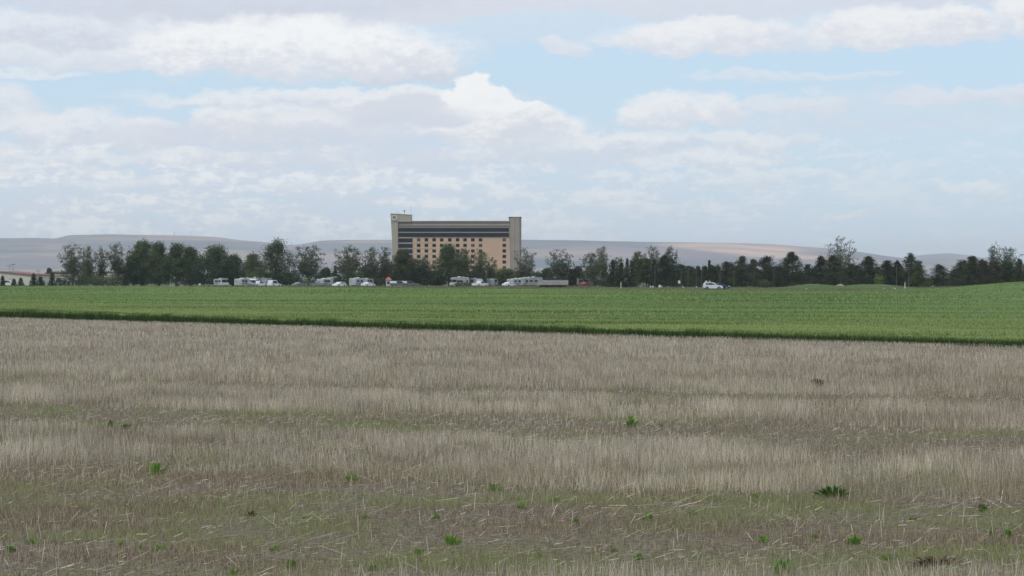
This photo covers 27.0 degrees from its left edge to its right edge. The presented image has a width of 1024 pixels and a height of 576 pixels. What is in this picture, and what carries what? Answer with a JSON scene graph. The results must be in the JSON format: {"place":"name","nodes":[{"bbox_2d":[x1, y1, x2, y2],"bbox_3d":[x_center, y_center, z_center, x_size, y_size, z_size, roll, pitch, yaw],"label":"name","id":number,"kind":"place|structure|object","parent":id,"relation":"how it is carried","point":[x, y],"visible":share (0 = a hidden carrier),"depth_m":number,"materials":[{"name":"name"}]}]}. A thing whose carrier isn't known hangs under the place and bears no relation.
{"place":"outdoors","nodes":[
{"label":"outdoors","id":0,"kind":"place"},
{"bbox_2d":[0,271,50,284],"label":"metal shed","id":1,"kind":"structure","parent":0,"point":[16,275],"depth_m":759.99,"materials":[{"name":"beige paint"}]},
{"bbox_2d":[63,285,694,286],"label":"gravel lot","id":2,"kind":"structure","parent":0,"point":[290,285],"depth_m":730.78,"materials":[{"name":"grey gravel"}]},
{"bbox_2d":[52,278,68,285],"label":"shrub","id":3,"kind":"object","parent":2,"relation":"on","point":[61,281],"visible":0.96,"depth_m":629.58,"materials":[{"name":"green plant"}]},
{"bbox_2d":[57,242,90,285],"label":"sparse tree","id":4,"kind":"object","parent":2,"relation":"on","point":[70,264],"visible":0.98,"depth_m":638.85,"materials":[{"name":"green plant"}]},
{"bbox_2d":[81,246,99,285],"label":"sparse tree","id":5,"kind":"object","parent":2,"relation":"on","point":[90,267],"visible":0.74,"depth_m":654.56,"materials":[{"name":"green plant"}]},
{"bbox_2d":[83,275,102,285],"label":"shrub","id":6,"kind":"object","parent":2,"relation":"on","point":[91,281],"visible":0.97,"depth_m":631.53,"materials":[{"name":"green plant"}]},
{"bbox_2d":[95,246,110,285],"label":"sparse tree","id":7,"kind":"object","parent":2,"relation":"on","point":[101,268],"visible":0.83,"depth_m":659.37,"materials":[{"name":"green plant"}]},
{"bbox_2d":[96,274,116,285],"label":"shrub","id":8,"kind":"object","parent":2,"relation":"on","point":[109,279],"visible":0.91,"depth_m":627.18,"materials":[{"name":"green plant"}]},
{"bbox_2d":[104,243,130,283],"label":"sparse tree","id":9,"kind":"object","parent":2,"relation":"on","point":[115,261],"visible":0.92,"depth_m":649.20,"materials":[{"name":"green plant"}]},
{"bbox_2d":[120,254,147,285],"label":"broadleaf tree","id":10,"kind":"object","parent":2,"relation":"on","point":[131,264],"visible":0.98,"depth_m":644.46,"materials":[{"name":"green plant"}]},
{"bbox_2d":[119,237,164,285],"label":"broadleaf tree","id":11,"kind":"object","parent":2,"relation":"on","point":[141,248],"visible":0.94,"depth_m":648.49,"materials":[{"name":"green plant"}]},
{"bbox_2d":[148,240,173,285],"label":"broadleaf tree","id":12,"kind":"object","parent":2,"relation":"on","point":[159,247],"visible":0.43,"depth_m":660.81,"materials":[{"name":"green plant"}]},
{"bbox_2d":[160,242,197,286],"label":"broadleaf tree","id":13,"kind":"object","parent":2,"relation":"on","point":[180,266],"visible":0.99,"depth_m":648.60,"materials":[{"name":"green plant"}]},
{"bbox_2d":[179,245,204,285],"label":"broadleaf tree","id":14,"kind":"object","parent":2,"relation":"on","point":[188,251],"visible":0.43,"depth_m":663.73,"materials":[{"name":"green plant"}]},
{"bbox_2d":[188,243,242,285],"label":"broadleaf tree","id":15,"kind":"object","parent":2,"relation":"on","point":[212,261],"visible":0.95,"depth_m":646.21,"materials":[{"name":"green plant"}]},
{"bbox_2d":[214,278,228,286],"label":"camper van","id":16,"kind":"object","parent":2,"relation":"on","point":[220,281],"visible":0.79,"depth_m":610.96,"materials":[{"name":"white metal"}]},
{"bbox_2d":[223,253,247,285],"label":"broadleaf tree","id":17,"kind":"object","parent":2,"relation":"on","point":[241,267],"visible":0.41,"depth_m":653.90,"materials":[{"name":"green plant"}]},
{"bbox_2d":[234,278,249,286],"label":"motorhome","id":18,"kind":"object","parent":2,"relation":"on","point":[239,281],"visible":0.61,"depth_m":622.86,"materials":[{"name":"white metal"}]},
{"bbox_2d":[240,251,266,277],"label":"broadleaf tree","id":19,"kind":"object","parent":2,"relation":"on","point":[250,260],"visible":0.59,"depth_m":688.25,"materials":[{"name":"green plant"}]},
{"bbox_2d":[253,237,300,285],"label":"broadleaf tree","id":20,"kind":"object","parent":2,"relation":"on","point":[273,263],"visible":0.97,"depth_m":638.44,"materials":[{"name":"green plant"}]},
{"bbox_2d":[291,244,326,285],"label":"sparse tree","id":21,"kind":"object","parent":2,"relation":"on","point":[307,271],"visible":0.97,"depth_m":639.29,"materials":[{"name":"green plant"}]},
{"bbox_2d":[316,278,331,286],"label":"motorhome","id":22,"kind":"object","parent":2,"relation":"on","point":[326,281],"visible":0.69,"depth_m":630.82,"materials":[{"name":"white metal"}]},
{"bbox_2d":[316,266,337,278],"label":"broadleaf tree","id":23,"kind":"object","parent":2,"relation":"on","point":[325,272],"visible":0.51,"depth_m":698.75,"materials":[{"name":"green plant"}]},
{"bbox_2d":[332,244,365,285],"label":"sparse tree","id":24,"kind":"object","parent":2,"relation":"on","point":[348,267],"visible":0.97,"depth_m":638.54,"materials":[{"name":"green plant"}]},
{"bbox_2d":[349,277,365,285],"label":"motorhome","id":25,"kind":"object","parent":2,"relation":"on","point":[358,281],"visible":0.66,"depth_m":623.17,"materials":[{"name":"white metal"}]},
{"bbox_2d":[355,265,381,285],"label":"broadleaf tree","id":26,"kind":"object","parent":2,"relation":"on","point":[365,275],"visible":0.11,"depth_m":669.92,"materials":[{"name":"green plant"}]},
{"bbox_2d":[361,246,382,281],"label":"sparse tree","id":27,"kind":"object","parent":2,"relation":"on","point":[371,270],"visible":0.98,"depth_m":644.34,"materials":[{"name":"green plant"}]},
{"bbox_2d":[376,246,394,285],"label":"sparse tree","id":28,"kind":"object","parent":2,"relation":"on","point":[384,270],"visible":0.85,"depth_m":649.25,"materials":[{"name":"green plant"}]},
{"bbox_2d":[390,281,408,286],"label":"pickup truck","id":29,"kind":"object","parent":2,"relation":"on","point":[396,283],"visible":0.91,"depth_m":611.05,"materials":[{"name":"grey metal"}]},
{"bbox_2d":[386,247,418,282],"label":"broadleaf tree","id":30,"kind":"object","parent":2,"relation":"on","point":[404,264],"visible":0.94,"depth_m":638.64,"materials":[{"name":"green plant"}]},
{"bbox_2d":[408,256,435,285],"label":"sparse tree","id":31,"kind":"object","parent":2,"relation":"on","point":[422,271],"visible":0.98,"depth_m":639.03,"materials":[{"name":"green plant"}]},
{"bbox_2d":[427,270,446,285],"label":"broadleaf tree","id":32,"kind":"object","parent":2,"relation":"on","point":[438,280],"visible":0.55,"depth_m":653.16,"materials":[{"name":"green plant"}]},
{"bbox_2d":[431,242,464,286],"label":"broadleaf tree","id":33,"kind":"object","parent":2,"relation":"on","point":[446,257],"visible":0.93,"depth_m":633.49,"materials":[{"name":"green plant"}]},
{"bbox_2d":[449,276,468,285],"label":"motorhome","id":34,"kind":"object","parent":2,"relation":"on","point":[458,279],"visible":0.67,"depth_m":618.99,"materials":[{"name":"white metal"}]},
{"bbox_2d":[456,248,473,283],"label":"sparse tree","id":35,"kind":"object","parent":2,"relation":"on","point":[466,263],"visible":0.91,"depth_m":636.03,"materials":[{"name":"green plant"}]},
{"bbox_2d":[471,249,488,282],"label":"sparse tree","id":36,"kind":"object","parent":2,"relation":"on","point":[479,268],"visible":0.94,"depth_m":644.20,"materials":[{"name":"green plant"}]},
{"bbox_2d":[485,257,498,281],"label":"sparse tree","id":37,"kind":"object","parent":2,"relation":"on","point":[491,271],"visible":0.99,"depth_m":649.28,"materials":[{"name":"green plant"}]},
{"bbox_2d":[494,267,521,285],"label":"broadleaf tree","id":38,"kind":"object","parent":2,"relation":"on","point":[504,274],"visible":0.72,"depth_m":657.81,"materials":[{"name":"green plant"}]},
{"bbox_2d":[507,278,524,285],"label":"travel trailer","id":39,"kind":"object","parent":2,"relation":"on","point":[517,281],"visible":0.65,"depth_m":620.71,"materials":[{"name":"white metal"}]},
{"bbox_2d":[512,247,539,285],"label":"sparse tree","id":40,"kind":"object","parent":2,"relation":"on","point":[525,270],"visible":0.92,"depth_m":654.45,"materials":[{"name":"green plant"}]},
{"bbox_2d":[539,267,554,279],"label":"broadleaf tree","id":41,"kind":"object","parent":2,"relation":"on","point":[544,275],"visible":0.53,"depth_m":688.49,"materials":[{"name":"green plant"}]},
{"bbox_2d":[546,249,574,279],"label":"sparse tree","id":42,"kind":"object","parent":2,"relation":"on","point":[559,271],"visible":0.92,"depth_m":638.86,"materials":[{"name":"green plant"}]},
{"bbox_2d":[567,266,586,286],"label":"broadleaf tree","id":43,"kind":"object","parent":2,"relation":"on","point":[576,271],"visible":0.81,"depth_m":638.68,"materials":[{"name":"green plant"}]},
{"bbox_2d":[579,252,604,285],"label":"sparse tree","id":44,"kind":"object","parent":2,"relation":"on","point":[592,272],"visible":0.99,"depth_m":634.23,"materials":[{"name":"green plant"}]},
{"bbox_2d":[594,246,609,286],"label":"sparse tree","id":45,"kind":"object","parent":2,"relation":"on","point":[604,271],"visible":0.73,"depth_m":644.37,"materials":[{"name":"green plant"}]},
{"bbox_2d":[629,249,645,286],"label":"sparse tree","id":46,"kind":"object","parent":2,"relation":"on","point":[637,261],"visible":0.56,"depth_m":618.82,"materials":[{"name":"green plant"}]},
{"bbox_2d":[637,258,652,286],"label":"broadleaf tree","id":47,"kind":"object","parent":2,"relation":"on","point":[645,270],"visible":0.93,"depth_m":609.17,"materials":[{"name":"green plant"}]},
{"bbox_2d":[645,246,659,275],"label":"sparse tree","id":48,"kind":"object","parent":2,"relation":"on","point":[653,254],"visible":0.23,"depth_m":639.68,"materials":[{"name":"green plant"}]},
{"bbox_2d":[664,245,680,286],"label":"sparse tree","id":49,"kind":"object","parent":2,"relation":"on","point":[669,252],"visible":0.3,"depth_m":624.36,"materials":[{"name":"green plant"}]},
{"bbox_2d":[707,260,711,281],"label":"conifer tree","id":50,"kind":"object","parent":2,"relation":"on","point":[709,277],"visible":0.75,"depth_m":604.72,"materials":[{"name":"green plant"}]},
{"bbox_2d":[390,210,521,282],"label":"hotel","id":51,"kind":"structure","parent":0,"point":[423,239],"depth_m":1079.60,"materials":[{"name":"beige paint"}]},
{"bbox_2d":[399,228,508,231],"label":"ribbon window","id":52,"kind":"structure","parent":51,"relation":"in","point":[400,229],"depth_m":1079.59,"materials":[{"name":"blue glass"}]},
{"bbox_2d":[399,233,508,236],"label":"ribbon window","id":53,"kind":"structure","parent":51,"relation":"in","point":[400,234],"depth_m":1079.59,"materials":[{"name":"blue glass"}]},
{"bbox_2d":[0,234,957,276],"bbox_3d":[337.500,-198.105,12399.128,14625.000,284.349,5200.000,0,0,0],"label":"hills","id":54,"kind":"structure","parent":0,"point":[36,255],"depth_m":12023.94,"materials":[{"name":"grey"}]},
{"bbox_2d":[1,283,993,290],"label":"verge grass","id":55,"kind":"structure","parent":0,"point":[567,287],"depth_m":564.19,"materials":[{"name":"green plant"}]},
{"bbox_2d":[0,277,1023,575],"bbox_3d":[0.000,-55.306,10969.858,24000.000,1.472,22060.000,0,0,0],"label":"ground","id":56,"kind":"structure","parent":0,"point":[404,537],"depth_m":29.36,"materials":[{"name":"beige plant"}]},
{"bbox_2d":[144,462,165,474],"bbox_3d":[-5.388,2.733,32.338,0.344,0.215,0.396,0,0,16],"label":"weed plant","id":57,"kind":"object","parent":56,"relation":"on","point":[155,466],"visible":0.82,"depth_m":32.31,"materials":[{"name":"green plant"}]},
{"bbox_2d":[443,534,463,544],"bbox_3d":[-0.663,2.805,23.799,0.217,0.160,0.291,0,0,-16],"label":"weed plant","id":58,"kind":"object","parent":56,"relation":"on","point":[449,539],"visible":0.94,"depth_m":23.74,"materials":[{"name":"green plant"}]},
{"bbox_2d":[0,282,1023,340],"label":"wheat crop","id":59,"kind":"object","parent":56,"relation":"on","point":[446,309],"visible":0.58,"depth_m":189.24,"materials":[{"name":"green plant"}]},
{"bbox_2d":[0,281,1023,347],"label":"wheat blades","id":60,"kind":"object","parent":56,"relation":"on","point":[169,317],"visible":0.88,"depth_m":155.34,"materials":[{"name":"green plant"}]},
{"bbox_2d":[0,378,1023,575],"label":"straw litter","id":61,"kind":"object","parent":56,"relation":"on","point":[662,502],"visible":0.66,"depth_m":28.00,"materials":[{"name":"beige plant"}]},
{"bbox_2d":[537,280,567,287],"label":"trailer","id":62,"kind":"object","parent":56,"relation":"on","point":[552,283],"visible":0.81,"depth_m":585.41,"materials":[{"name":"white metal"}]},
{"bbox_2d":[568,269,575,285],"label":"conifer tree","id":63,"kind":"object","parent":56,"relation":"on","point":[571,282],"visible":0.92,"depth_m":599.62,"materials":[{"name":"green plant"}]},
{"bbox_2d":[602,260,619,286],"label":"conifer tree","id":64,"kind":"object","parent":56,"relation":"on","point":[609,281],"visible":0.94,"depth_m":599.49,"materials":[{"name":"green plant"}]},
{"bbox_2d":[612,262,631,287],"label":"conifer tree","id":65,"kind":"object","parent":56,"relation":"on","point":[622,277],"visible":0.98,"depth_m":595.49,"materials":[{"name":"green plant"}]},
{"bbox_2d":[626,261,638,286],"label":"conifer tree","id":66,"kind":"object","parent":56,"relation":"on","point":[632,277],"visible":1,"depth_m":597.58,"materials":[{"name":"green plant"}]},
{"bbox_2d":[626,415,639,426],"bbox_3d":[2.376,2.655,42.700,0.277,0.262,0.446,0,0,31],"label":"weed plant","id":67,"kind":"object","parent":56,"relation":"on","point":[629,421],"visible":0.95,"depth_m":42.68,"materials":[{"name":"green plant"}]},
{"bbox_2d":[647,259,661,286],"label":"conifer tree","id":68,"kind":"object","parent":56,"relation":"on","point":[654,276],"visible":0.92,"depth_m":597.57,"materials":[{"name":"green plant"}]},
{"bbox_2d":[650,254,674,286],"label":"pine tree","id":69,"kind":"object","parent":56,"relation":"on","point":[664,265],"visible":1,"depth_m":599.15,"materials":[{"name":"green plant"}]},
{"bbox_2d":[659,264,702,286],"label":"pine tree","id":70,"kind":"object","parent":56,"relation":"on","point":[684,276],"visible":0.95,"depth_m":599.07,"materials":[{"name":"green plant"}]},
{"bbox_2d":[690,266,712,286],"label":"pine tree","id":71,"kind":"object","parent":56,"relation":"on","point":[697,270],"visible":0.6,"depth_m":609.24,"materials":[{"name":"green plant"}]},
{"bbox_2d":[711,265,721,283],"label":"pine tree","id":72,"kind":"object","parent":56,"relation":"on","point":[713,270],"visible":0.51,"depth_m":614.16,"materials":[{"name":"green plant"}]},
{"bbox_2d":[714,261,738,286],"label":"pine tree","id":73,"kind":"object","parent":56,"relation":"on","point":[727,265],"visible":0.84,"depth_m":599.32,"materials":[{"name":"green plant"}]},
{"bbox_2d":[725,256,756,286],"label":"pine tree","id":74,"kind":"object","parent":56,"relation":"on","point":[738,278],"visible":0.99,"depth_m":593.93,"materials":[{"name":"green plant"}]},
{"bbox_2d":[745,259,762,286],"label":"pine tree","id":75,"kind":"object","parent":56,"relation":"on","point":[751,265],"visible":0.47,"depth_m":604.47,"materials":[{"name":"green plant"}]},
{"bbox_2d":[755,279,773,287],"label":"shrub","id":76,"kind":"object","parent":56,"relation":"on","point":[764,286],"visible":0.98,"depth_m":559.69,"materials":[{"name":"green plant"}]},
{"bbox_2d":[746,255,786,286],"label":"pine tree","id":77,"kind":"object","parent":56,"relation":"on","point":[765,274],"visible":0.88,"depth_m":589.10,"materials":[{"name":"green plant"}]},
{"bbox_2d":[765,556,797,573],"bbox_3d":[2.701,2.798,21.507,0.306,0.199,0.300,0,0,-14],"label":"weed plant","id":78,"kind":"object","parent":56,"relation":"on","point":[778,565],"visible":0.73,"depth_m":21.49,"materials":[{"name":"green plant"}]},
{"bbox_2d":[769,251,819,285],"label":"pine tree","id":79,"kind":"object","parent":56,"relation":"on","point":[792,258],"visible":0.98,"depth_m":584.26,"materials":[{"name":"green plant"}]},
{"bbox_2d":[801,264,815,283],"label":"pine tree","id":80,"kind":"object","parent":56,"relation":"on","point":[806,268],"visible":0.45,"depth_m":594.25,"materials":[{"name":"green plant"}]},
{"bbox_2d":[807,255,841,284],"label":"pine tree","id":81,"kind":"object","parent":56,"relation":"on","point":[820,260],"visible":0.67,"depth_m":589.37,"materials":[{"name":"green plant"}]},
{"bbox_2d":[812,255,849,285],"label":"pine tree","id":82,"kind":"object","parent":56,"relation":"on","point":[832,262],"visible":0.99,"depth_m":583.81,"materials":[{"name":"green plant"}]},
{"bbox_2d":[811,485,854,497],"bbox_3d":[4.383,2.762,28.991,0.648,0.191,0.576,0,0,21],"label":"weed plant","id":83,"kind":"object","parent":56,"relation":"on","point":[825,492],"visible":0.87,"depth_m":28.97,"materials":[{"name":"green plant"}]},
{"bbox_2d":[824,236,858,284],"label":"sparse tree","id":84,"kind":"object","parent":56,"relation":"on","point":[845,262],"visible":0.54,"depth_m":609.12,"materials":[{"name":"green plant"}]},
{"bbox_2d":[841,263,863,284],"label":"pine tree","id":85,"kind":"object","parent":56,"relation":"on","point":[848,270],"visible":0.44,"depth_m":599.27,"materials":[{"name":"green plant"}]},
{"bbox_2d":[845,534,862,543],"bbox_3d":[3.818,2.817,23.891,0.202,0.135,0.176,0,0,-43],"label":"weed plant","id":86,"kind":"object","parent":56,"relation":"on","point":[853,539],"visible":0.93,"depth_m":23.88,"materials":[{"name":"green plant"}]},
{"bbox_2d":[843,265,865,285],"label":"pine tree","id":87,"kind":"object","parent":56,"relation":"on","point":[853,272],"visible":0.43,"depth_m":594.57,"materials":[{"name":"green plant"}]},
{"bbox_2d":[844,256,888,284],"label":"pine tree","id":88,"kind":"object","parent":56,"relation":"on","point":[868,263],"visible":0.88,"depth_m":583.87,"materials":[{"name":"green plant"}]},
{"bbox_2d":[876,260,903,284],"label":"pine tree","id":89,"kind":"object","parent":56,"relation":"on","point":[889,268],"visible":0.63,"depth_m":589.18,"materials":[{"name":"green plant"}]},
{"bbox_2d":[888,260,904,285],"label":"pine tree","id":90,"kind":"object","parent":56,"relation":"on","point":[896,262],"visible":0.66,"depth_m":594.24,"materials":[{"name":"green plant"}]},
{"bbox_2d":[888,252,929,286],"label":"pine tree","id":91,"kind":"object","parent":56,"relation":"on","point":[908,265],"visible":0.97,"depth_m":589.63,"materials":[{"name":"green plant"}]},
{"bbox_2d":[906,260,932,287],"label":"pine tree","id":92,"kind":"object","parent":56,"relation":"on","point":[918,272],"visible":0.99,"depth_m":585.27,"materials":[{"name":"green plant"}]},
{"bbox_2d":[908,556,970,567],"bbox_3d":[4.426,2.832,22.115,0.729,0.125,0.665,0,0,0],"label":"dead weed","id":93,"kind":"object","parent":56,"relation":"on","point":[929,561],"visible":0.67,"depth_m":22.10,"materials":[{"name":"brown plant"}]},
{"bbox_2d":[928,264,953,286],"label":"pine tree","id":94,"kind":"object","parent":56,"relation":"on","point":[939,270],"visible":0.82,"depth_m":609.54,"materials":[{"name":"green plant"}]},
{"bbox_2d":[942,259,970,285],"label":"pine tree","id":95,"kind":"object","parent":56,"relation":"on","point":[959,268],"visible":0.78,"depth_m":589.26,"materials":[{"name":"green plant"}]},
{"bbox_2d":[954,255,986,285],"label":"pine tree","id":96,"kind":"object","parent":56,"relation":"on","point":[971,272],"visible":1,"depth_m":584.06,"materials":[{"name":"green plant"}]},
{"bbox_2d":[966,258,999,284],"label":"pine tree","id":97,"kind":"object","parent":56,"relation":"on","point":[985,267],"visible":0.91,"depth_m":587.02,"materials":[{"name":"green plant"}]},
{"bbox_2d":[986,243,1002,266],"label":"sparse tree","id":98,"kind":"object","parent":56,"relation":"on","point":[992,258],"visible":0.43,"depth_m":604.66,"materials":[{"name":"green plant"}]},
{"bbox_2d":[986,261,1011,283],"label":"pine tree","id":99,"kind":"object","parent":56,"relation":"on","point":[996,275],"visible":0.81,"depth_m":590.69,"materials":[{"name":"green plant"}]},
{"bbox_2d":[1000,260,1017,281],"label":"broadleaf tree","id":100,"kind":"object","parent":56,"relation":"on","point":[1009,268],"visible":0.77,"depth_m":593.58,"materials":[{"name":"green plant"}]},
{"bbox_2d":[997,246,1022,269],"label":"sparse tree","id":101,"kind":"object","parent":56,"relation":"on","point":[1005,258],"visible":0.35,"depth_m":609.09,"materials":[{"name":"green plant"}]},
{"bbox_2d":[1011,259,1023,281],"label":"conifer tree","id":102,"kind":"object","parent":56,"relation":"on","point":[1019,277],"visible":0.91,"depth_m":584.53,"materials":[{"name":"green plant"}]},
{"bbox_2d":[0,0,1023,263],"label":"sky","id":103,"kind":"structure","parent":0,"point":[893,128],"materials":[{"name":"blue"}]},
{"bbox_2d":[606,289,877,289],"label":"road","id":104,"kind":"structure","parent":0,"point":[742,289],"depth_m":498.93,"materials":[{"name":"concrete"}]},
{"bbox_2d":[702,282,722,288],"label":"car","id":105,"kind":"object","parent":104,"relation":"on","point":[708,285],"visible":0.89,"depth_m":496.29,"materials":[{"name":"white paint"}]},
{"bbox_2d":[914,253,1023,268],"bbox_3d":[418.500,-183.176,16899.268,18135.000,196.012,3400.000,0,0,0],"label":"hills","id":106,"kind":"structure","parent":0,"point":[948,258],"depth_m":16648.00,"materials":[{"name":"grey"}]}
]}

